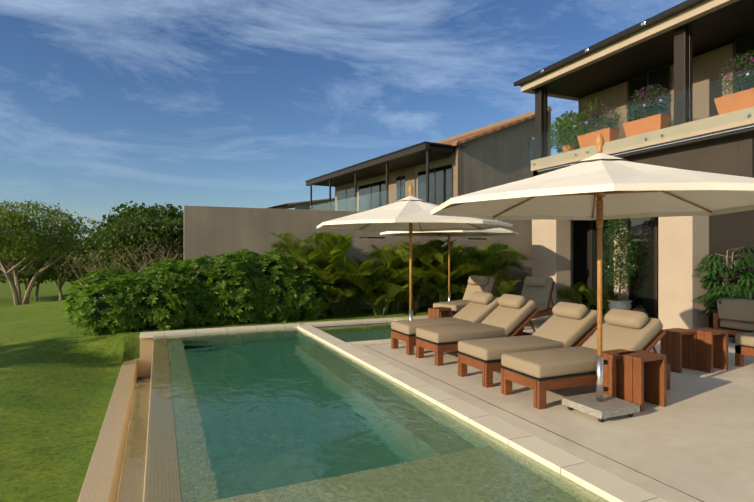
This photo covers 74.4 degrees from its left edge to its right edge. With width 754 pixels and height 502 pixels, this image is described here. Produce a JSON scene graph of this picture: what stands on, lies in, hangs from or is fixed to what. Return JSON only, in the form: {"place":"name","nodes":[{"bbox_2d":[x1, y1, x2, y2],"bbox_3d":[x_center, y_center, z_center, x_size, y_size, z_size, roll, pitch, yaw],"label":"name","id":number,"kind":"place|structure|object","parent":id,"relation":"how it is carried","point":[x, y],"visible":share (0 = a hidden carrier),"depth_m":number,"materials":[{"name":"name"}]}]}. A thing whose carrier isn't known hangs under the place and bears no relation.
{"place":"outdoors","nodes":[
{"label":"outdoors","id":0,"kind":"place"},
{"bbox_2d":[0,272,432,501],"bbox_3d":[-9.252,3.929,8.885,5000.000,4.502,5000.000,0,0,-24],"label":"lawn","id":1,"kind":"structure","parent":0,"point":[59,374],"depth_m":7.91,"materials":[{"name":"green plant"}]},
{"bbox_2d":[2,230,79,300],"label":"tree","id":2,"kind":"object","parent":1,"relation":"on","point":[36,293],"depth_m":61.08,"materials":[{"name":"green plant"}]},
{"bbox_2d":[0,231,84,303],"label":"tree","id":3,"kind":"object","parent":1,"relation":"on","point":[22,275],"visible":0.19,"depth_m":50.02,"materials":[{"name":"green plant"}]},
{"bbox_2d":[0,199,96,305],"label":"tree","id":4,"kind":"object","parent":1,"relation":"on","point":[17,236],"visible":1,"depth_m":41.42,"materials":[{"name":"green plant"}]},
{"bbox_2d":[0,241,99,300],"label":"tree","id":5,"kind":"object","parent":1,"relation":"on","point":[59,283],"visible":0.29,"depth_m":48.74,"materials":[{"name":"green plant"}]},
{"bbox_2d":[50,248,106,279],"bbox_3d":[-17.832,1.580,30.407,3.524,3.902,3.887,0,0,-24],"label":"tree","id":6,"kind":"object","parent":1,"relation":"on","point":[79,269],"visible":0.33,"depth_m":29.94,"materials":[{"name":"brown plant"}]},
{"bbox_2d":[56,261,140,281],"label":"tree","id":7,"kind":"object","parent":1,"relation":"on","point":[82,274],"visible":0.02,"depth_m":53.53,"materials":[{"name":"green plant"}]},
{"bbox_2d":[68,246,132,278],"bbox_3d":[-15.158,1.350,27.572,3.534,3.455,3.566,0,0,-24],"label":"dry scrub","id":8,"kind":"object","parent":1,"relation":"on","point":[96,257],"visible":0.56,"depth_m":27.15,"materials":[{"name":"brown plant"}]},
{"bbox_2d":[72,241,133,271],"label":"tree","id":9,"kind":"object","parent":1,"relation":"on","point":[83,252],"visible":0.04,"depth_m":44.91,"materials":[{"name":"green plant"}]},
{"bbox_2d":[69,222,149,276],"bbox_3d":[-15.552,0.791,30.425,5.544,5.029,5.453,0,0,-24],"label":"tree","id":10,"kind":"object","parent":1,"relation":"on","point":[91,239],"visible":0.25,"depth_m":29.03,"materials":[{"name":"green plant"}]},
{"bbox_2d":[77,337,153,501],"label":"channel","id":11,"kind":"object","parent":1,"relation":"on","point":[101,481],"visible":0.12,"depth_m":5.90,"materials":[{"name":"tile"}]},
{"bbox_2d":[90,201,183,232],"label":"tree","id":12,"kind":"object","parent":1,"relation":"on","point":[129,212],"visible":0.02,"depth_m":41.85,"materials":[{"name":"green plant"}]},
{"bbox_2d":[94,210,183,270],"bbox_3d":[-13.128,0.272,28.630,5.451,5.320,5.735,0,0,-24],"label":"tree","id":13,"kind":"object","parent":1,"relation":"on","point":[116,242],"visible":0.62,"depth_m":27.08,"materials":[{"name":"green plant"}]},
{"bbox_2d":[111,239,180,281],"bbox_3d":[-11.930,0.942,25.589,3.390,3.232,3.545,0,0,-24],"label":"dry scrub","id":14,"kind":"object","parent":1,"relation":"on","point":[140,266],"visible":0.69,"depth_m":25.30,"materials":[{"name":"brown plant"}]},
{"bbox_2d":[125,215,183,260],"bbox_3d":[-12.205,0.419,29.753,5.207,5.095,5.679,0,0,-24],"label":"tree","id":15,"kind":"object","parent":1,"relation":"on","point":[181,225],"visible":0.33,"depth_m":28.04,"materials":[{"name":"green plant"}]},
{"bbox_2d":[127,237,183,270],"bbox_3d":[-11.422,0.917,26.659,3.438,3.371,3.288,0,0,15],"label":"dry scrub","id":16,"kind":"object","parent":1,"relation":"on","point":[175,242],"visible":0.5,"depth_m":26.31,"materials":[{"name":"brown plant"}]},
{"bbox_2d":[135,205,181,220],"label":"tree","id":17,"kind":"object","parent":1,"relation":"on","point":[164,211],"visible":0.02,"depth_m":42.63,"materials":[{"name":"green plant"}]},
{"bbox_2d":[61,248,333,336],"bbox_3d":[-4.156,0.946,12.162,6.258,2.041,2.809,0,0,-24],"label":"hedge","id":18,"kind":"object","parent":1,"relation":"on","point":[240,286],"visible":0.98,"depth_m":11.32,"materials":[{"name":"green plant"}]},
{"bbox_2d":[268,198,334,210],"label":"neighbour house","id":19,"kind":"structure","parent":1,"relation":"on","point":[304,205],"depth_m":49.45,"materials":[{"name":"grey paint"}]},
{"bbox_2d":[184,206,531,310],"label":"garden walls","id":20,"kind":"structure","parent":1,"relation":"on","point":[212,231],"depth_m":16.50,"materials":[{"name":"grey paint"}]},
{"bbox_2d":[305,106,551,211],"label":"neighbour house","id":21,"kind":"structure","parent":1,"relation":"on","point":[485,157],"depth_m":28.20,"materials":[{"name":"grey paint"}]},
{"bbox_2d":[310,182,425,210],"bbox_3d":[-1.357,-2.895,32.103,0.015,1.250,15.800,0,0,-30],"label":"glass railing","id":22,"kind":"object","parent":21,"relation":"attached to","point":[354,206],"visible":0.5,"depth_m":32.30,"materials":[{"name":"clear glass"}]},
{"bbox_2d":[267,230,717,319],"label":"palm plants","id":23,"kind":"object","parent":1,"relation":"on","point":[384,281],"visible":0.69,"depth_m":13.42,"materials":[{"name":"green plant"}]},
{"bbox_2d":[0,0,685,238],"label":"sky","id":24,"kind":"structure","parent":0,"point":[105,104],"materials":[{"name":"blue"}]},
{"bbox_2d":[350,315,753,501],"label":"deck terrace","id":25,"kind":"structure","parent":0,"point":[692,440],"depth_m":4.81,"materials":[{"name":"white stone"}]},
{"bbox_2d":[317,184,512,342],"bbox_3d":[0.618,0.229,9.089,3.326,2.899,3.326,0,0,-11],"label":"umbrella","id":26,"kind":"object","parent":25,"relation":"on","point":[410,214],"visible":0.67,"depth_m":8.69,"materials":[{"name":"fabric"}]},
{"bbox_2d":[428,307,450,318],"bbox_3d":[1.353,1.455,10.714,0.420,0.450,0.300,0,0,-44],"label":"side table","id":27,"kind":"object","parent":25,"relation":"on","point":[439,312],"visible":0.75,"depth_m":10.64,"materials":[{"name":"brown wood"}]},
{"bbox_2d":[391,291,499,354],"bbox_3d":[1.286,1.211,8.706,2.011,0.937,0.673,0,0,-24],"label":"lounger","id":28,"kind":"object","parent":25,"relation":"on","point":[480,307],"visible":0.65,"depth_m":8.57,"materials":[{"name":"beige fabric"}]},
{"bbox_2d":[380,228,517,300],"bbox_3d":[1.875,0.229,12.895,3.326,2.899,3.326,0,0,-24],"label":"umbrella","id":29,"kind":"object","parent":25,"relation":"on","point":[490,232],"visible":0.46,"depth_m":12.89,"materials":[{"name":"fabric"}]},
{"bbox_2d":[433,276,496,316],"bbox_3d":[2.219,1.146,11.985,0.670,1.067,2.010,0,0,44],"label":"lounger","id":30,"kind":"object","parent":25,"relation":"on","point":[487,284],"visible":0.33,"depth_m":12.10,"materials":[{"name":"beige fabric"}]},
{"bbox_2d":[415,294,538,365],"bbox_3d":[1.655,1.202,7.962,2.018,0.956,0.693,0,0,-24],"label":"lounger","id":31,"kind":"object","parent":25,"relation":"on","point":[510,315],"visible":0.71,"depth_m":7.80,"materials":[{"name":"beige fabric"}]},
{"bbox_2d":[515,328,522,335],"bbox_3d":[2.193,1.430,8.338,0.420,0.500,0.280,0,0,-24],"label":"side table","id":32,"kind":"object","parent":25,"relation":"on","point":[520,333],"depth_m":8.29,"materials":[{"name":"brown wood"}]},
{"bbox_2d":[457,302,603,387],"bbox_3d":[2.132,1.209,6.786,2.021,0.942,0.703,0,0,-24],"label":"lounger","id":33,"kind":"object","parent":25,"relation":"on","point":[566,324],"visible":0.67,"depth_m":6.65,"materials":[{"name":"beige fabric"}]},
{"bbox_2d":[521,276,554,329],"bbox_3d":[3.503,1.143,11.486,0.670,1.073,2.010,0,0,42],"label":"lounger","id":34,"kind":"object","parent":25,"relation":"on","point":[538,290],"visible":0.44,"depth_m":11.62,"materials":[{"name":"beige fabric"}]},
{"bbox_2d":[500,308,669,409],"bbox_3d":[2.505,1.209,5.946,2.020,0.942,0.700,0,0,-24],"label":"lounger","id":35,"kind":"object","parent":25,"relation":"on","point":[540,372],"visible":0.65,"depth_m":5.78,"materials":[{"name":"beige fabric"}]},
{"bbox_2d":[431,133,753,421],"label":"umbrella","id":36,"kind":"object","parent":25,"relation":"on","point":[599,187],"visible":1,"depth_m":5.12,"materials":[{"name":"fabric"}]},
{"bbox_2d":[596,349,633,396],"bbox_3d":[2.663,1.400,5.509,0.400,0.560,0.220,0,0,-27],"label":"side table","id":37,"kind":"object","parent":25,"relation":"on","point":[609,371],"visible":0.35,"depth_m":5.38,"materials":[{"name":"brown wood"}]},
{"bbox_2d":[607,299,632,309],"bbox_3d":[5.820,1.430,11.918,0.560,0.500,0.560,0,0,-24],"label":"plant pot","id":38,"kind":"object","parent":25,"relation":"on","point":[624,304],"visible":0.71,"depth_m":11.71,"materials":[{"name":"stone"}]},
{"bbox_2d":[602,219,640,300],"bbox_3d":[5.802,0.193,11.903,0.941,2.076,0.907,0,0,-24],"label":"ficus tree","id":39,"kind":"object","parent":38,"relation":"in","point":[621,246],"visible":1,"depth_m":11.86,"materials":[{"name":"green plant"}]},
{"bbox_2d":[514,0,753,328],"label":"house","id":40,"kind":"structure","parent":25,"relation":"on","point":[684,46],"depth_m":12.26,"materials":[{"name":"beige paint"}]},
{"bbox_2d":[528,68,753,165],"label":"glass railing","id":41,"kind":"object","parent":40,"relation":"on","point":[661,100],"visible":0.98,"depth_m":12.20,"materials":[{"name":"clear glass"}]},
{"bbox_2d":[562,88,753,152],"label":"planter boxes","id":42,"kind":"object","parent":40,"relation":"on","point":[656,121],"depth_m":12.60,"materials":[{"name":"ceramic"}]},
{"bbox_2d":[547,50,753,153],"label":"balcony plants","id":43,"kind":"object","parent":42,"relation":"in","point":[583,117],"visible":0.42,"depth_m":13.98,"materials":[{"name":"green plant"}]},
{"bbox_2d":[616,350,665,411],"bbox_3d":[2.871,1.400,5.404,0.420,0.560,0.300,0,0,-27],"label":"side table","id":44,"kind":"object","parent":25,"relation":"on","point":[640,377],"visible":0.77,"depth_m":5.36,"materials":[{"name":"brown wood"}]},
{"bbox_2d":[660,328,696,372],"bbox_3d":[4.271,1.400,7.037,0.400,0.560,0.280,0,0,-28],"label":"side table","id":45,"kind":"object","parent":25,"relation":"on","point":[678,347],"visible":0.92,"depth_m":6.99,"materials":[{"name":"brown wood"}]},
{"bbox_2d":[690,327,727,372],"bbox_3d":[4.709,1.400,7.056,0.420,0.560,0.300,0,0,-28],"label":"side table","id":46,"kind":"object","parent":25,"relation":"on","point":[712,348],"visible":0.83,"depth_m":6.98,"materials":[{"name":"brown wood"}]},
{"bbox_2d":[690,247,753,335],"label":"shrub","id":47,"kind":"object","parent":25,"relation":"on","point":[725,287],"visible":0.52,"depth_m":9.46,"materials":[{"name":"green plant"}]},
{"bbox_2d":[713,297,753,334],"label":"armchair","id":48,"kind":"object","parent":25,"relation":"on","point":[733,316],"visible":0.81,"depth_m":8.97,"materials":[{"name":"grey fabric"}]},
{"bbox_2d":[735,332,753,366],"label":"ottoman","id":49,"kind":"object","parent":25,"relation":"on","point":[745,343],"visible":1,"depth_m":7.19,"materials":[{"name":"beige fabric"}]},
{"bbox_3d":[-0.990,2.535,5.986,3.200,1.590,10.950,0,0,-24],"label":"pool basin","id":50,"kind":"object","parent":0,"visible":0},
{"bbox_2d":[116,323,610,501],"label":"pool water","id":51,"kind":"structure","parent":50,"relation":"in","point":[287,415],"depth_m":4.72,"materials":[{"name":"teal liquid"}]},
{"bbox_2d":[140,317,665,501],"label":"pool coping","id":52,"kind":"object","parent":50,"relation":"on","point":[605,484],"visible":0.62,"depth_m":5.01,"materials":[{"name":"stone"}]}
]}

